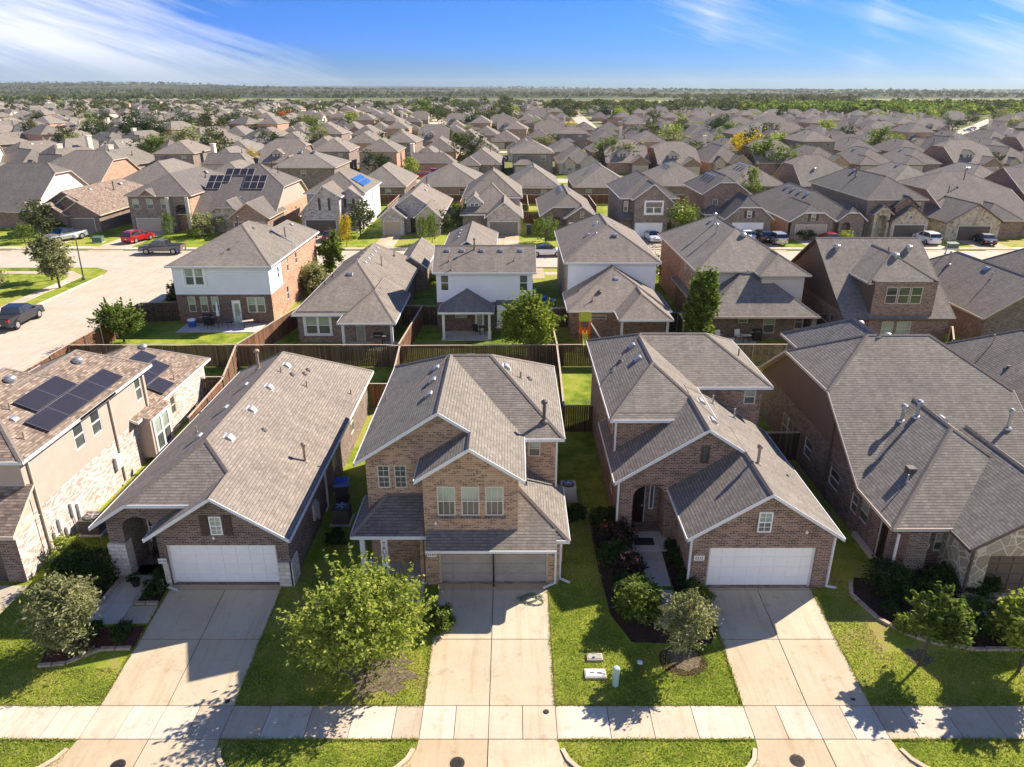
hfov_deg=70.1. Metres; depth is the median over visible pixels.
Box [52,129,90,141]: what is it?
house
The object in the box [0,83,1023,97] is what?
hills
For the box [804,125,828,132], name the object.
house
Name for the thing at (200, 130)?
house
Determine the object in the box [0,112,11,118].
house
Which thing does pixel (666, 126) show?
house
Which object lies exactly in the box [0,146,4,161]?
house
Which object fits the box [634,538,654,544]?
doormat
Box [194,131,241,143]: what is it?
house
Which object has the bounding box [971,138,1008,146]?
house
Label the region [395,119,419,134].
house
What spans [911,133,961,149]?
house
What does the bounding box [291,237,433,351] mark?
house
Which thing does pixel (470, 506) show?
window
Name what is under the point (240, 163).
house
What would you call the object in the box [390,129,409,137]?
house
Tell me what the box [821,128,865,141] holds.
house
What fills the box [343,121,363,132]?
house
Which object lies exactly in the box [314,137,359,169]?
house
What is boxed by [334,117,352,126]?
house
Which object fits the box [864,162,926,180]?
house
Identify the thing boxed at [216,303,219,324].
parasol
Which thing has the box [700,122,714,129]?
house
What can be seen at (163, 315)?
wooden fence
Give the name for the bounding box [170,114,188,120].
house
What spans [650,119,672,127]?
house
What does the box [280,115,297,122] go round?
house
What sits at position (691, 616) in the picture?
tree
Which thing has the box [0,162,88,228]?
house
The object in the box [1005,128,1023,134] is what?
house
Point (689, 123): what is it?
house
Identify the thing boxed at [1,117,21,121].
house
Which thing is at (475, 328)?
chair
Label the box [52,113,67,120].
house
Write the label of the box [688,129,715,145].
house
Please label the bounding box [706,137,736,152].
house
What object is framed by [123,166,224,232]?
house
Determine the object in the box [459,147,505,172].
house
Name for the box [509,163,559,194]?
house
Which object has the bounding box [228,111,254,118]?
house
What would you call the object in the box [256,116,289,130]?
house
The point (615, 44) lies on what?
sky
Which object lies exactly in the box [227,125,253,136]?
house
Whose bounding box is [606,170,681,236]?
house
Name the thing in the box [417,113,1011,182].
distant roads
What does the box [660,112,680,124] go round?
house
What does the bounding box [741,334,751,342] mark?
table
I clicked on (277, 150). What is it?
house
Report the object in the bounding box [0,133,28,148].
house
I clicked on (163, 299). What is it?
back kerb
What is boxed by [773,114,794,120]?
house
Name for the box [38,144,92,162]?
house
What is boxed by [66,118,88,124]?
house
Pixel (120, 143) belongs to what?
house
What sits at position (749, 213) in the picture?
window
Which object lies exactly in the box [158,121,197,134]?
house
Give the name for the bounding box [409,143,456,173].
house
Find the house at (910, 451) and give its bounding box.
[757,317,1023,605]
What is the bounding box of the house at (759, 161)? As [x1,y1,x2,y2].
[738,139,791,173]
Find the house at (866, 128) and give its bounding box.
[859,121,896,132]
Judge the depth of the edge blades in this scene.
27.05 m
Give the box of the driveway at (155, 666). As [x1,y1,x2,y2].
[47,585,280,766]
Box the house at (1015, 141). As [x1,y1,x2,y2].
[999,131,1023,150]
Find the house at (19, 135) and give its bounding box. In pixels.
[0,131,27,139]
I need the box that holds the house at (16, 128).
[12,121,46,131]
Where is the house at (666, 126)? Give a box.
[655,125,686,135]
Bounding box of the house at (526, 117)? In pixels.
[519,114,532,124]
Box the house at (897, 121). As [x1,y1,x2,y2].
[885,117,918,125]
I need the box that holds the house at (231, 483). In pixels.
[88,349,373,590]
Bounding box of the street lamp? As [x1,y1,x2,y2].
[72,234,85,279]
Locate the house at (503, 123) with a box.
[496,117,520,132]
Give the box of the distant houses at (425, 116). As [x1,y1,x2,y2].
[0,98,985,123]
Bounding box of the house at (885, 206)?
[808,167,932,236]
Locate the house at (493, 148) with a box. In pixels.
[465,138,499,157]
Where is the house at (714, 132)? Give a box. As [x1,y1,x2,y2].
[708,126,729,135]
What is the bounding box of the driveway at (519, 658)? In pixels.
[404,584,571,766]
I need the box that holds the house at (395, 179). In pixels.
[367,162,418,198]
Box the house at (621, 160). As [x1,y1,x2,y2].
[598,139,650,172]
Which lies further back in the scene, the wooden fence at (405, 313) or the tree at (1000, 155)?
the tree at (1000, 155)
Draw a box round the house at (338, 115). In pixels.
[329,111,347,122]
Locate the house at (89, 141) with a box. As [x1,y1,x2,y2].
[40,135,106,153]
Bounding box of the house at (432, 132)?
[419,124,449,146]
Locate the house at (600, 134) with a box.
[587,130,618,145]
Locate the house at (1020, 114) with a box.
[1012,111,1023,117]
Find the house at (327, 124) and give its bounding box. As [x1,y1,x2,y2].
[319,121,335,129]
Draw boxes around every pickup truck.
[0,303,44,328]
[45,227,87,241]
[138,238,185,254]
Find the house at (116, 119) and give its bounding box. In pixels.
[112,115,135,123]
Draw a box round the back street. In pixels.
[0,251,1006,370]
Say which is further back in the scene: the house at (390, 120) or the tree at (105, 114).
the tree at (105, 114)
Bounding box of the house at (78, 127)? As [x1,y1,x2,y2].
[70,126,99,134]
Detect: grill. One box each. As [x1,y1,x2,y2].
[199,314,215,325]
[370,332,385,345]
[749,328,765,341]
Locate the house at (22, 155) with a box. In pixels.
[1,148,38,162]
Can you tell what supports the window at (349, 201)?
in the house at (341, 191)
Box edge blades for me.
[0,586,1023,741]
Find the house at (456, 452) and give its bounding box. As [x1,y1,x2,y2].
[349,354,570,588]
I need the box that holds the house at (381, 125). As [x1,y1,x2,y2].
[374,121,388,135]
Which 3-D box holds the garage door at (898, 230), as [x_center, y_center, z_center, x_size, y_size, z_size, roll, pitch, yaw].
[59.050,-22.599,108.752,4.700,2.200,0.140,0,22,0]
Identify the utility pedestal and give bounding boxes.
[612,665,619,686]
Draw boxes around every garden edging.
[37,645,131,667]
[90,575,124,612]
[132,576,158,604]
[848,580,1023,650]
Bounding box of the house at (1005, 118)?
[992,115,1022,122]
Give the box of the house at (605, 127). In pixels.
[591,124,618,136]
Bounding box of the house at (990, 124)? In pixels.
[979,119,1007,129]
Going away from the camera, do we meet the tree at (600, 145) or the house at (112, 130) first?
the tree at (600, 145)
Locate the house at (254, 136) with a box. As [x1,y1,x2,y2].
[241,130,272,144]
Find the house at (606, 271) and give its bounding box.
[554,213,673,337]
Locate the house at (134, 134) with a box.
[121,128,160,142]
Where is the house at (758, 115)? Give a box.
[750,113,766,119]
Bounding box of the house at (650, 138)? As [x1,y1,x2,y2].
[627,130,665,149]
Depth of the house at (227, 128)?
356.66 m
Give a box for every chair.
[152,539,158,563]
[205,318,214,329]
[232,316,240,326]
[472,324,479,335]
[715,330,721,336]
[734,329,741,341]
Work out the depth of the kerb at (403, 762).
24.77 m
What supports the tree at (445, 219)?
on the ground at (578, 462)
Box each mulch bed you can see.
[40,626,144,663]
[86,572,117,600]
[138,575,165,603]
[337,652,418,699]
[589,514,714,643]
[659,646,707,675]
[662,552,688,593]
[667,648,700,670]
[853,577,1020,646]
[905,648,934,667]
[925,589,995,598]
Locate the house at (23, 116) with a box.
[12,113,32,120]
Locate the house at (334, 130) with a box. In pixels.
[315,124,350,141]
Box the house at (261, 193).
[177,160,307,232]
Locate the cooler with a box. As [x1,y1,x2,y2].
[187,318,195,327]
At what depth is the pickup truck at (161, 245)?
98.35 m
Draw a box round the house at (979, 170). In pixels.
[924,161,994,177]
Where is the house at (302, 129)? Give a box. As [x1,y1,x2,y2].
[283,126,311,136]
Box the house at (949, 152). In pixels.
[923,139,1002,170]
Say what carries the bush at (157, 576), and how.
on the mulch bed at (157, 597)
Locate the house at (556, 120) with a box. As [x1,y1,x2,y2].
[553,117,564,123]
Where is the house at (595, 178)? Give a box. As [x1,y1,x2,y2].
[566,161,620,200]
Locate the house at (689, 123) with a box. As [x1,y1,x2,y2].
[675,119,703,128]
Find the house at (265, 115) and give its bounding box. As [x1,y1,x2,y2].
[258,112,279,118]
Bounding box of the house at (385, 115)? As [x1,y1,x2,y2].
[377,112,393,121]
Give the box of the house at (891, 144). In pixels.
[873,138,924,153]
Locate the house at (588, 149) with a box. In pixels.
[584,138,606,159]
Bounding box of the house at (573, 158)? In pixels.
[554,145,600,173]
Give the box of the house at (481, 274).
[432,221,536,340]
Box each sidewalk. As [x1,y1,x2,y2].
[0,246,1023,309]
[0,706,1023,738]
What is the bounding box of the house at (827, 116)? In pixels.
[819,114,842,123]
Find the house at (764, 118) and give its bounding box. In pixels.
[752,116,776,125]
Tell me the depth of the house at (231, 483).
33.57 m
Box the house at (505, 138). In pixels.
[491,130,519,148]
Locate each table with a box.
[217,318,231,328]
[242,319,253,327]
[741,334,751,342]
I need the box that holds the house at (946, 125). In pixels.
[933,118,950,130]
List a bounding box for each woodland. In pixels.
[4,98,1011,113]
[549,97,1023,111]
[738,99,1023,114]
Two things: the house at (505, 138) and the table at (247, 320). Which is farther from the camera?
the house at (505, 138)
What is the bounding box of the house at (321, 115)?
[303,112,328,121]
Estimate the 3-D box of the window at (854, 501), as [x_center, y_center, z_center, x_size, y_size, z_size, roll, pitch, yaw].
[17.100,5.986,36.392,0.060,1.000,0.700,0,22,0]
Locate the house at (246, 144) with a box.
[223,139,263,153]
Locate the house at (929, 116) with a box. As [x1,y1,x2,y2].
[920,114,945,122]
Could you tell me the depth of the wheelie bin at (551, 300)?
73.54 m
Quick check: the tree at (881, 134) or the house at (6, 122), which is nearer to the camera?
the tree at (881, 134)
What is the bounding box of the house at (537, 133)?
[524,129,555,145]
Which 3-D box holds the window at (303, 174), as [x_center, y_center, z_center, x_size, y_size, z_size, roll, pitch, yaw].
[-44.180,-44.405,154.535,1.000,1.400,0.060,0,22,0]
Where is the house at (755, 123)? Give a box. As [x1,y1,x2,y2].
[743,121,770,129]
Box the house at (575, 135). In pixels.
[556,124,587,147]
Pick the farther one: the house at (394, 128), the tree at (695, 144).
the house at (394, 128)
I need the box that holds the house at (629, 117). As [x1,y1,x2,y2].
[622,114,644,129]
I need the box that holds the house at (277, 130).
[260,126,288,137]
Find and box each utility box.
[584,669,606,678]
[586,653,602,660]
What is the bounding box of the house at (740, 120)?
[725,117,750,125]
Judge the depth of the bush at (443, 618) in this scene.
30.11 m
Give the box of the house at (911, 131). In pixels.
[888,122,935,141]
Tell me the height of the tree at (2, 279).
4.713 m
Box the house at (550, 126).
[533,120,560,139]
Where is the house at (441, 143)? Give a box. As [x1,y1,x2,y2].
[418,136,460,159]
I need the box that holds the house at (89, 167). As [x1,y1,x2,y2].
[49,150,140,184]
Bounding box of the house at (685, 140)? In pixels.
[672,135,706,147]
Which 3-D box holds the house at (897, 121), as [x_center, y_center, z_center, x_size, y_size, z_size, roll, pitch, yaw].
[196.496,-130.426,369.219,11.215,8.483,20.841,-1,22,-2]
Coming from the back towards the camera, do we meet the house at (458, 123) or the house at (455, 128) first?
the house at (458, 123)
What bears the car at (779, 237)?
on the back driveways at (394, 239)
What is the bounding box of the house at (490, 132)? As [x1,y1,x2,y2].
[478,126,499,141]
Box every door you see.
[0,554,7,576]
[70,218,96,231]
[136,218,167,231]
[166,545,279,582]
[231,300,242,322]
[234,222,264,227]
[305,220,336,233]
[356,325,365,340]
[361,166,376,174]
[383,221,401,234]
[410,218,415,231]
[439,554,548,582]
[475,314,483,330]
[489,221,518,234]
[493,143,503,148]
[631,486,645,521]
[632,166,647,171]
[634,223,662,236]
[686,167,699,173]
[706,548,815,585]
[732,222,763,230]
[794,225,826,238]
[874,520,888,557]
[892,225,925,236]
[956,226,991,239]
[984,556,1023,592]
[986,167,998,170]
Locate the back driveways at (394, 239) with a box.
[7,232,1014,278]
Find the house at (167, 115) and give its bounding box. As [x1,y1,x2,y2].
[163,113,176,118]
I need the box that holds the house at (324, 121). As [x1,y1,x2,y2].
[309,118,325,126]
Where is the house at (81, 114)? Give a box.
[77,113,96,118]
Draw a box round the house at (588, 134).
[575,125,591,136]
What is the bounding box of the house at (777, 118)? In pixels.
[766,115,785,121]
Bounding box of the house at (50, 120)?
[33,116,66,126]
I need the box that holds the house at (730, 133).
[723,125,762,138]
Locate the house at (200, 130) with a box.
[193,126,226,135]
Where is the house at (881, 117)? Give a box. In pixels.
[863,114,889,120]
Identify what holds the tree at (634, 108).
on the ground at (578, 462)
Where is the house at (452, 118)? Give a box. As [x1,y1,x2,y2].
[447,113,464,125]
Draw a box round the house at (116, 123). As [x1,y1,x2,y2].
[104,120,123,127]
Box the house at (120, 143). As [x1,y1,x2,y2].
[95,138,140,150]
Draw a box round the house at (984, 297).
[930,243,1023,338]
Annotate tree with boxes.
[0,264,15,293]
[6,223,40,241]
[14,199,59,234]
[14,570,105,659]
[18,118,36,131]
[21,234,72,279]
[28,109,44,118]
[32,249,76,287]
[43,221,66,233]
[53,124,79,142]
[59,132,80,139]
[67,106,80,115]
[74,114,106,134]
[75,107,93,115]
[79,115,94,124]
[80,111,95,117]
[85,297,147,341]
[93,109,112,119]
[95,120,113,130]
[113,108,154,133]
[128,131,167,149]
[137,135,166,153]
[138,115,166,132]
[144,108,162,117]
[150,133,169,138]
[160,212,175,235]
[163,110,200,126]
[164,280,176,313]
[165,123,205,141]
[179,227,203,236]
[183,209,225,235]
[194,107,229,127]
[198,123,233,152]
[213,107,244,121]
[236,110,258,119]
[245,146,259,158]
[256,127,280,139]
[268,105,289,114]
[273,543,442,684]
[275,110,290,115]
[289,115,306,126]
[296,113,320,122]
[298,257,328,294]
[303,117,324,128]
[303,126,330,143]
[307,124,319,133]
[316,227,345,278]
[337,211,352,246]
[343,111,358,122]
[343,196,377,235]
[358,148,391,171]
[371,117,387,125]
[374,101,386,107]
[376,132,390,138]
[399,128,425,136]
[400,156,420,172]
[408,97,435,114]
[415,215,427,239]
[422,210,440,242]
[424,103,448,120]
[424,207,457,231]
[434,109,466,123]
[448,128,499,157]
[449,131,465,144]
[455,103,470,111]
[455,196,476,224]
[456,106,474,116]
[460,125,473,130]
[462,109,490,123]
[484,108,498,119]
[487,99,524,116]
[489,288,566,356]
[508,105,520,112]
[529,118,545,131]
[529,214,560,241]
[533,135,557,144]
[557,106,568,112]
[564,109,577,117]
[564,121,576,126]
[592,134,626,162]
[594,103,616,114]
[606,107,630,118]
[612,104,627,110]
[615,139,645,152]
[619,106,633,114]
[624,126,640,132]
[627,104,637,112]
[640,121,661,134]
[644,109,661,117]
[647,116,657,127]
[652,250,660,279]
[654,587,723,660]
[655,122,685,140]
[663,126,692,140]
[665,196,704,230]
[674,117,690,130]
[675,110,689,118]
[679,262,723,334]
[686,139,705,149]
[704,113,734,129]
[714,120,741,136]
[717,113,728,123]
[726,128,765,153]
[730,125,769,151]
[740,165,763,194]
[745,135,788,161]
[759,120,787,132]
[769,131,787,141]
[772,142,801,166]
[775,105,791,114]
[794,227,817,239]
[818,118,836,129]
[838,230,855,236]
[841,122,856,133]
[862,124,902,145]
[865,109,880,115]
[903,579,980,665]
[907,109,919,117]
[926,109,941,116]
[936,108,948,118]
[944,117,966,130]
[959,115,981,124]
[986,111,999,119]
[988,587,1023,672]
[990,152,1006,164]
[994,107,1012,117]
[1005,115,1023,125]
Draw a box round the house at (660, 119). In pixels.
[648,118,669,124]
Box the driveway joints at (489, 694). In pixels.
[419,590,556,766]
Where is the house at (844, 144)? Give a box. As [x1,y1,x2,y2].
[833,137,881,153]
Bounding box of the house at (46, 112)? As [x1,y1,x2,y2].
[31,109,54,116]
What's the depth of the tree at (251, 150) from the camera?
203.37 m
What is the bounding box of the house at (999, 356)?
[944,328,1023,409]
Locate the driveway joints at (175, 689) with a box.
[102,591,270,766]
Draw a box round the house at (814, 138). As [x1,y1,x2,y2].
[782,129,836,152]
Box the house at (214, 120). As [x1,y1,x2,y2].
[194,116,218,125]
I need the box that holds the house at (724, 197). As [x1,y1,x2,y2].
[682,170,774,230]
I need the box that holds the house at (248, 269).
[164,216,319,323]
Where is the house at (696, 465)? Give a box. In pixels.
[585,332,845,588]
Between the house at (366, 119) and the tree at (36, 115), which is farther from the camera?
the tree at (36, 115)
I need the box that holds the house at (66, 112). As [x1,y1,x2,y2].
[55,110,74,116]
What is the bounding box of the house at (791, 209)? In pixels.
[749,182,867,238]
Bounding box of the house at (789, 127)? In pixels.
[773,122,799,132]
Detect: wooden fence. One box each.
[21,303,142,371]
[69,344,563,366]
[140,302,179,322]
[187,345,240,422]
[201,376,224,396]
[235,305,299,364]
[368,383,386,408]
[380,195,750,204]
[387,195,399,208]
[393,345,400,368]
[398,306,422,355]
[399,305,437,324]
[523,211,537,222]
[549,316,557,347]
[551,308,568,327]
[556,344,591,366]
[556,345,564,418]
[563,405,592,431]
[588,195,596,211]
[665,312,682,331]
[676,312,686,331]
[736,344,786,365]
[766,431,799,459]
[803,315,825,327]
[816,317,827,324]
[947,326,954,341]
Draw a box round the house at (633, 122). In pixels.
[623,117,646,129]
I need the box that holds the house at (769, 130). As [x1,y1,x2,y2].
[758,127,789,137]
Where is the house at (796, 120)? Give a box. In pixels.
[786,118,802,123]
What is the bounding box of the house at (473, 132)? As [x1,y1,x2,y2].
[461,128,486,147]
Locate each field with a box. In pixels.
[235,98,295,101]
[861,99,1020,100]
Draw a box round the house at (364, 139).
[349,131,379,158]
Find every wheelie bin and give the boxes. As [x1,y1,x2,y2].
[333,476,349,501]
[526,224,531,233]
[541,295,546,304]
[549,298,555,308]
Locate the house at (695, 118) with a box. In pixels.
[683,114,705,122]
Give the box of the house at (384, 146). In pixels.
[358,137,405,174]
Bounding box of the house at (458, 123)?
[448,120,464,127]
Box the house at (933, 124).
[914,118,947,131]
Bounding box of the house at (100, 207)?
[31,178,143,232]
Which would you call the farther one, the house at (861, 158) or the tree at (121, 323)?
the house at (861, 158)
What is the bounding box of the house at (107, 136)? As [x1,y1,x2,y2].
[91,131,121,142]
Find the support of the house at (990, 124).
on the ground at (578, 462)
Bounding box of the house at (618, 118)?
[613,111,629,126]
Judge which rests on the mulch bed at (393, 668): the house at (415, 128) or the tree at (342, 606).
the tree at (342, 606)
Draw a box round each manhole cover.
[110,759,125,766]
[450,757,464,766]
[790,754,804,766]
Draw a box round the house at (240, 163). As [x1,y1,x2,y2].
[214,159,251,173]
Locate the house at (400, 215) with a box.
[378,176,452,234]
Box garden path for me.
[0,551,988,624]
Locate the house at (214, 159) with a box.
[200,143,259,169]
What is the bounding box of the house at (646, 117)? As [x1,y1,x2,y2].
[642,115,653,122]
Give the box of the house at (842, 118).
[825,113,846,120]
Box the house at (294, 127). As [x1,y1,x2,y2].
[284,122,312,132]
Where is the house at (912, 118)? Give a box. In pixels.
[890,113,918,120]
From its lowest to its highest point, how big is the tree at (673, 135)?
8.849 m
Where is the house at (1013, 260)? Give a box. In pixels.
[982,248,1023,274]
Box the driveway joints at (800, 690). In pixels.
[724,591,870,765]
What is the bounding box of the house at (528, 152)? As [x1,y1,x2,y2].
[511,139,554,173]
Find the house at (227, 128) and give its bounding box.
[214,122,231,130]
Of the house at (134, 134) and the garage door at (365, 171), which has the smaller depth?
the garage door at (365, 171)
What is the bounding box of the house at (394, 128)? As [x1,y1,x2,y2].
[385,120,411,137]
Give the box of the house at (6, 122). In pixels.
[0,119,18,125]
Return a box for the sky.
[0,0,1023,90]
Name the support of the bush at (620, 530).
on the mulch bed at (633, 632)
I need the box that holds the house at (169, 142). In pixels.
[136,139,174,154]
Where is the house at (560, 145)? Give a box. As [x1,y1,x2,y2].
[547,137,584,160]
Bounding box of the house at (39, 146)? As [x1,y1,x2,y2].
[3,140,56,153]
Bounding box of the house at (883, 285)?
[791,237,955,342]
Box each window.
[72,421,86,450]
[89,408,102,436]
[132,199,139,208]
[133,377,142,400]
[146,199,153,208]
[146,520,155,540]
[152,406,173,453]
[160,199,165,208]
[169,395,176,414]
[180,268,206,286]
[187,297,196,311]
[200,297,208,311]
[208,516,223,534]
[211,297,219,311]
[246,297,265,311]
[301,170,305,176]
[303,317,332,335]
[332,452,336,471]
[347,199,351,206]
[350,417,353,433]
[377,465,390,487]
[385,189,390,194]
[394,465,406,487]
[436,487,455,515]
[440,275,448,290]
[455,314,466,317]
[459,188,464,194]
[461,487,479,515]
[485,487,503,515]
[500,308,506,326]
[519,275,527,290]
[528,442,540,455]
[586,189,590,195]
[592,315,606,318]
[623,201,627,210]
[644,201,663,214]
[648,486,654,508]
[700,446,709,462]
[738,319,747,322]
[743,390,755,403]
[747,211,751,217]
[757,512,773,531]
[763,319,775,332]
[780,412,793,438]
[794,319,802,328]
[803,437,812,460]
[811,214,815,220]
[828,466,839,491]
[829,313,833,321]
[850,492,858,514]
[859,498,869,524]
[880,321,893,333]
[884,287,898,303]
[895,321,911,333]
[897,287,910,303]
[909,287,923,303]
[932,533,943,550]
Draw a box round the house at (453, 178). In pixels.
[414,161,483,199]
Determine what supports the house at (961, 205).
on the ground at (578, 462)
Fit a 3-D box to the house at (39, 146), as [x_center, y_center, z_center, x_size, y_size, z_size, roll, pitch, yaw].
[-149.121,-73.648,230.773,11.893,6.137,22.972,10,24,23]
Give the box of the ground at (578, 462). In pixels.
[0,98,1023,766]
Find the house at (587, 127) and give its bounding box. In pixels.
[578,122,594,133]
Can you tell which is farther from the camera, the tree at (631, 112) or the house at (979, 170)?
the tree at (631, 112)
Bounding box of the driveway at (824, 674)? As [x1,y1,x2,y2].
[709,588,918,766]
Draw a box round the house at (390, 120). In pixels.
[383,115,404,125]
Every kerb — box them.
[0,249,1017,313]
[36,748,68,766]
[216,748,226,766]
[394,747,414,766]
[560,748,580,766]
[746,748,756,766]
[899,748,928,766]
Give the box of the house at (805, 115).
[795,112,817,118]
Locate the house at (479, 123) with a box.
[470,115,492,131]
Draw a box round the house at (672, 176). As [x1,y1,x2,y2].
[641,160,699,197]
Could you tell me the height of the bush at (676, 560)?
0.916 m
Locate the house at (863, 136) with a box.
[858,130,890,142]
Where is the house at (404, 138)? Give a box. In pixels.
[389,131,424,159]
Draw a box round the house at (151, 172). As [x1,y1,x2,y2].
[123,158,196,184]
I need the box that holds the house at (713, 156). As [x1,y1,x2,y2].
[697,143,751,172]
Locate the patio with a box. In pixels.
[176,323,266,332]
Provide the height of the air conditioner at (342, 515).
0.970 m
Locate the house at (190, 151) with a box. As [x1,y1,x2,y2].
[152,139,210,166]
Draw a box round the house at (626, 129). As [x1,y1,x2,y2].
[622,122,651,134]
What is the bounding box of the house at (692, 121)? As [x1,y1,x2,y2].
[687,118,700,125]
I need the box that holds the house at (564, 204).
[535,184,596,232]
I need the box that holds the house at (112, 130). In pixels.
[107,126,128,134]
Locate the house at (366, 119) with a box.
[355,113,379,125]
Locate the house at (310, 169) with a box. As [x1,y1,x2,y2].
[273,149,350,189]
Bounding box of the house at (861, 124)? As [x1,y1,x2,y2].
[857,120,874,127]
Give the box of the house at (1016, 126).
[1007,122,1023,129]
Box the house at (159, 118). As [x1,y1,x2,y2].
[139,115,168,122]
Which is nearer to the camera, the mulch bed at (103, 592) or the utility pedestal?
the utility pedestal
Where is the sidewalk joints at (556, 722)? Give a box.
[2,706,1007,738]
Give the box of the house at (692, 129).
[682,125,702,135]
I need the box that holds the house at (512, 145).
[506,138,527,160]
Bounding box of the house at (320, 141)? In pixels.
[312,135,333,148]
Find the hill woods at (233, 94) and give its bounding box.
[0,81,1023,102]
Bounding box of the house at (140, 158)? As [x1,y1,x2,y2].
[105,144,154,168]
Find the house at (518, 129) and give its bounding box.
[504,121,528,139]
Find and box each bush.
[40,543,120,590]
[45,532,87,565]
[82,618,104,641]
[108,618,134,644]
[141,565,169,600]
[324,526,346,546]
[426,602,455,637]
[567,502,588,522]
[587,505,633,527]
[592,517,638,547]
[593,536,639,567]
[606,549,648,576]
[608,570,637,601]
[610,571,667,626]
[663,539,676,554]
[664,545,683,568]
[674,567,700,588]
[682,577,716,608]
[705,617,719,632]
[858,554,927,604]
[879,599,902,617]
[891,611,914,634]
[914,565,944,589]
[923,580,950,598]
[929,558,965,593]
[960,593,1011,644]
[960,630,970,642]
[965,574,1005,599]
[971,618,990,636]
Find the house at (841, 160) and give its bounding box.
[791,144,850,167]
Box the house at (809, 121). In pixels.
[798,116,829,128]
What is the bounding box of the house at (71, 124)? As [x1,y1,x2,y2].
[64,120,77,127]
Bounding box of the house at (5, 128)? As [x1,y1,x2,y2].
[0,125,12,132]
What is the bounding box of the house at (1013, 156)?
[986,145,1023,167]
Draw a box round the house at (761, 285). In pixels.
[657,213,820,345]
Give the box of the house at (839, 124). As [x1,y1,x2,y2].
[831,121,860,128]
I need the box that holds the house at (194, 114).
[186,112,198,120]
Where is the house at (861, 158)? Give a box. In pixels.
[836,146,892,169]
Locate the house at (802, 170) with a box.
[773,154,844,188]
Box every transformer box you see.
[91,236,105,242]
[944,242,959,248]
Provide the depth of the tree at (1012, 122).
330.35 m
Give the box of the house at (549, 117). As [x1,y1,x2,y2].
[544,115,553,119]
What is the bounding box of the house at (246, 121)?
[228,117,259,129]
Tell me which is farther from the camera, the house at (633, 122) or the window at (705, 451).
the house at (633, 122)
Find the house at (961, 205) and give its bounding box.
[897,171,1023,240]
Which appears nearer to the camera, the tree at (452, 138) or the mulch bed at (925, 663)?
the mulch bed at (925, 663)
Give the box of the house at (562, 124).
[557,121,565,128]
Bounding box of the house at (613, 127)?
[598,122,618,133]
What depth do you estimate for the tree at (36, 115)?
460.23 m
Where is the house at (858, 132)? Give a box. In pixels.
[828,125,863,135]
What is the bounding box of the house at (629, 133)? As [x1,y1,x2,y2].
[618,127,639,138]
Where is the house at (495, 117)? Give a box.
[490,114,509,129]
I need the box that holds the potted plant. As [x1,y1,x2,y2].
[125,571,142,586]
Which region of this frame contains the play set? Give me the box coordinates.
[578,312,600,347]
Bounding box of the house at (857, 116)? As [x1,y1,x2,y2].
[847,114,863,119]
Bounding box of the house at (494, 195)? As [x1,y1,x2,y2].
[460,163,523,235]
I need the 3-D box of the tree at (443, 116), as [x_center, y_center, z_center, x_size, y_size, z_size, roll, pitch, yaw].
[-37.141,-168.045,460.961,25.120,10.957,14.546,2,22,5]
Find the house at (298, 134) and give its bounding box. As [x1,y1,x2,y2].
[284,131,311,142]
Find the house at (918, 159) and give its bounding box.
[881,146,942,171]
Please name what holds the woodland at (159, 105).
on the ground at (578, 462)
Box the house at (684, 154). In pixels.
[647,141,701,174]
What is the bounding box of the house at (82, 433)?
[0,344,210,581]
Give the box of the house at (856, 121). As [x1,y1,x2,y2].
[844,118,863,124]
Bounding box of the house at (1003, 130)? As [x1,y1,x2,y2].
[985,126,1014,134]
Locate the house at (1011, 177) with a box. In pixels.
[984,166,1023,201]
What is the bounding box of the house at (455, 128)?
[450,125,465,139]
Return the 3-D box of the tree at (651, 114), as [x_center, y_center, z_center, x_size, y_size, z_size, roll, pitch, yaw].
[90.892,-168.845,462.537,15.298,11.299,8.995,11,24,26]
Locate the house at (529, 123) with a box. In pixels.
[524,115,540,134]
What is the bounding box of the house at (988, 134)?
[963,129,1006,140]
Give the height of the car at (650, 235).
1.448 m
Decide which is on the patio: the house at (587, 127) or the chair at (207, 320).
the chair at (207, 320)
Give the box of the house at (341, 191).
[298,163,381,233]
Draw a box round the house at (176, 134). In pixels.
[165,131,198,141]
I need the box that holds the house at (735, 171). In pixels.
[716,161,784,193]
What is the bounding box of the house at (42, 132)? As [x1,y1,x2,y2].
[22,124,59,140]
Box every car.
[120,229,154,242]
[321,230,337,239]
[417,171,430,177]
[536,244,557,256]
[643,230,661,241]
[740,229,756,239]
[753,229,771,242]
[771,231,788,244]
[818,232,839,236]
[912,231,941,244]
[973,233,997,244]
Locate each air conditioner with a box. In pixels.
[77,511,106,536]
[330,502,354,526]
[560,480,577,502]
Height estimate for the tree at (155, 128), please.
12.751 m
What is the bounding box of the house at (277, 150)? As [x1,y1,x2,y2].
[258,138,313,166]
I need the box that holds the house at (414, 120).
[400,114,422,126]
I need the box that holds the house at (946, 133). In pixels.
[934,130,969,138]
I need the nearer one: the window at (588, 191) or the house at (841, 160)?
the window at (588, 191)
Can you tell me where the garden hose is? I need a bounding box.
[517,580,560,604]
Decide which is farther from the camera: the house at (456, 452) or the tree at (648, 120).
the tree at (648, 120)
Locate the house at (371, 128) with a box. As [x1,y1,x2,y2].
[351,124,384,137]

